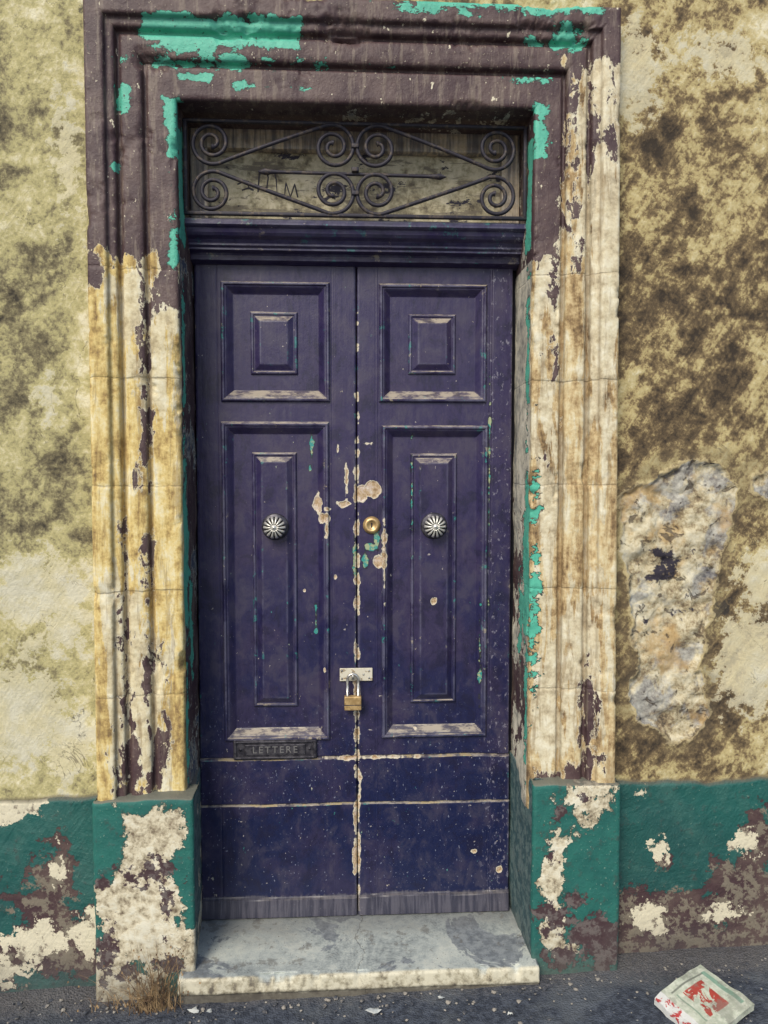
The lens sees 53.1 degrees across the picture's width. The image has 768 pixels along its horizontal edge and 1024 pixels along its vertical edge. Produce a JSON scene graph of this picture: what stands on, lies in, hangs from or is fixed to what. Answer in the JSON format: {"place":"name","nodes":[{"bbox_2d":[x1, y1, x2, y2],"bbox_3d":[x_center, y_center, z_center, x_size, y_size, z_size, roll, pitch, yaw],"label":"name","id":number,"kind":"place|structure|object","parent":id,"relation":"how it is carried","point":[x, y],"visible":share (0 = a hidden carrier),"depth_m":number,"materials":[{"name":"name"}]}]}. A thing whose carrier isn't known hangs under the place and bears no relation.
{"place":"outdoors","nodes":[
{"label":"outdoors","id":0,"kind":"place"},
{"bbox_2d":[190,147,209,217],"bbox_3d":[-0.625,-1.094,2.619,0.059,0.270,0.068,0,3,-3],"label":"transom jamb","id":1,"kind":"object","parent":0,"point":[197,167],"visible":0.35,"depth_m":2.58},
{"bbox_2d":[209,151,499,222],"bbox_3d":[-0.096,-1.107,2.644,1.040,0.295,0.005,0,3,-3],"label":"transom board","id":2,"kind":"object","parent":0,"point":[456,171],"visible":0.48,"depth_m":2.64,"materials":[{"name":"beige wood"}]},
{"bbox_2d":[237,173,297,196],"bbox_3d":[-0.398,-1.124,2.627,0.208,0.095,0.005,0,3,-3],"label":"scrawl","id":3,"kind":"object","parent":2,"relation":"attached to","point":[286,185],"visible":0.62,"depth_m":2.63,"materials":[{"name":"grey paint"}]},
{"bbox_2d":[189,128,519,157],"bbox_3d":[-0.095,-1.274,2.636,1.121,0.092,0.071,0,3,-3],"label":"transom rail top","id":4,"kind":"object","parent":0,"point":[243,140],"visible":0.4,"depth_m":2.60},
{"bbox_2d":[0,944,767,1023],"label":"asphalt road","id":5,"kind":"structure","parent":0,"point":[606,1001],"depth_m":2.42,"materials":[{"name":"grey asphalt"}]},
{"bbox_2d":[61,991,143,1015],"bbox_3d":[-0.878,1.543,2.415,0.265,0.069,0.094,-1,3,-14],"label":"dry weed","id":6,"kind":"object","parent":5,"relation":"on","point":[118,1002],"visible":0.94,"depth_m":2.43,"materials":[{"name":"plant"}]},
{"bbox_2d":[56,941,214,1018],"bbox_3d":[-0.745,1.462,2.354,0.439,0.229,0.309,-2,3,-31],"label":"dry weed","id":7,"kind":"object","parent":5,"relation":"on","point":[155,1001],"visible":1,"depth_m":2.40,"materials":[{"name":"plant"}]},
{"bbox_2d":[92,766,201,1001],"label":"painted stone plinth","id":8,"kind":"structure","parent":5,"relation":"on","point":[147,883],"depth_m":2.45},
{"bbox_2d":[83,0,620,807],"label":"carved stone door surround","id":9,"kind":"object","parent":8,"relation":"on","point":[157,72],"visible":0.9,"depth_m":2.43,"materials":[{"name":"paint"}]},
{"bbox_2d":[187,1007,198,1012],"bbox_3d":[-0.593,1.546,2.386,0.037,0.009,0.022,0,3,-3],"label":"paper scrap","id":10,"kind":"object","parent":5,"relation":"on","point":[194,1010],"visible":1,"depth_m":2.38,"materials":[{"name":"white paper"}]},
{"bbox_2d":[193,266,515,904],"bbox_3d":[-0.099,0.036,2.758,1.150,2.920,0.032,0,3,-3],"label":"frame back","id":11,"kind":"object","parent":5,"relation":"on","point":[512,456],"visible":0.14,"depth_m":2.76,"materials":[{"name":"black"}]},
{"bbox_2d":[185,217,525,270],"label":"transom cornice","id":12,"kind":"structure","parent":11,"relation":"attached to","point":[306,242],"depth_m":2.56,"materials":[{"name":"wood"}]},
{"bbox_2d":[182,118,527,220],"bbox_3d":[-0.087,-1.113,2.502,1.119,0.302,0.029,0,3,-3],"label":"wrought iron grille","id":13,"kind":"object","parent":12,"relation":"attached to","point":[341,213],"visible":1,"depth_m":2.49,"materials":[{"name":"black metal"}]},
{"bbox_2d":[357,267,512,914],"bbox_3d":[0.179,0.287,2.734,0.547,2.309,0.066,0,3,-3],"label":"leaf","id":14,"kind":"object","parent":12,"relation":"attached to","point":[434,390],"visible":1,"depth_m":2.73,"materials":[{"name":"blue paint"}]},
{"bbox_2d":[340,668,371,680],"bbox_3d":[-0.098,0.577,2.709,0.116,0.046,0.036,0,3,-3],"label":"hasp","id":15,"kind":"object","parent":14,"relation":"attached to","point":[364,674],"visible":0.99,"depth_m":2.72,"materials":[{"name":"paint"}]},
{"bbox_2d":[344,673,361,710],"bbox_3d":[-0.110,0.632,2.705,0.061,0.132,0.025,0,3,-3],"label":"padlock","id":16,"kind":"object","parent":15,"relation":"hanging from","point":[352,702],"visible":1,"depth_m":2.70,"materials":[{"name":"gold metal"}]},
{"bbox_2d":[363,516,379,533],"bbox_3d":[-0.043,0.047,2.701,0.062,0.062,0.012,0,3,-3],"label":"cylinder lock","id":17,"kind":"object","parent":14,"relation":"attached to","point":[371,524],"visible":1,"depth_m":2.70,"materials":[{"name":"gold metal"}]},
{"bbox_2d":[421,513,446,538],"bbox_3d":[0.178,0.050,2.687,0.094,0.094,0.064,0,3,-3],"label":"door knob","id":18,"kind":"object","parent":14,"relation":"attached to","point":[433,525],"depth_m":2.67,"materials":[{"name":"metal"}]},
{"bbox_2d":[178,905,538,1004],"bbox_3d":[-0.084,1.528,2.642,1.154,0.156,0.382,0,3,-3],"label":"marble doorstep","id":19,"kind":"object","parent":5,"relation":"on","point":[246,960],"visible":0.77,"depth_m":2.54,"materials":[{"name":"grey stone"}]},
{"bbox_2d":[194,264,356,919],"bbox_3d":[-0.375,0.288,2.705,0.554,2.309,0.066,0,3,-3],"label":"leaf","id":20,"kind":"object","parent":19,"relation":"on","point":[275,362],"visible":0.99,"depth_m":2.71,"materials":[{"name":"blue paint"}]},
{"bbox_2d":[233,739,316,759],"bbox_3d":[-0.386,0.840,2.725,0.294,0.073,0.025,0,3,-3],"label":"letter slot","id":21,"kind":"object","parent":20,"relation":"attached to","point":[273,749],"visible":1,"depth_m":2.71,"materials":[{"name":"metal"}]},
{"bbox_2d":[262,513,288,539],"bbox_3d":[-0.379,0.053,2.658,0.094,0.094,0.064,0,3,-3],"label":"door knob","id":22,"kind":"object","parent":20,"relation":"attached to","point":[275,526],"depth_m":2.64,"materials":[{"name":"metal"}]},
{"bbox_2d":[366,1008,381,1013],"bbox_3d":[-0.033,1.534,2.368,0.053,0.009,0.026,0,3,-3],"label":"paper scrap","id":23,"kind":"object","parent":5,"relation":"on","point":[373,1010],"visible":1,"depth_m":2.36,"materials":[{"name":"white paper"}]},
{"bbox_2d":[0,0,767,992],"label":"plaster wall","id":24,"kind":"structure","parent":5,"relation":"on","point":[690,622],"depth_m":2.51,"materials":[{"name":"beige paint"}]},
{"bbox_2d":[7,958,767,1023],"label":"grit","id":25,"kind":"object","parent":5,"relation":"on","point":[335,997],"visible":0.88,"depth_m":2.42,"materials":[{"name":"gravel"}]},
{"bbox_2d":[508,751,620,974],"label":"painted stone plinth","id":26,"kind":"structure","parent":5,"relation":"on","point":[564,863],"depth_m":2.52,"materials":[{"name":"teal paint"}]},
{"bbox_2d":[654,964,753,1023],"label":"crumpled carton","id":27,"kind":"object","parent":5,"relation":"on","point":[700,994],"visible":1,"depth_m":2.33,"materials":[{"name":"cardboard"}]},
{"bbox_2d":[500,154,519,222],"bbox_3d":[0.434,-1.097,2.675,0.062,0.270,0.068,0,3,-3],"label":"transom jamb","id":28,"kind":"object","parent":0,"point":[511,173],"visible":0.39,"depth_m":2.64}
]}

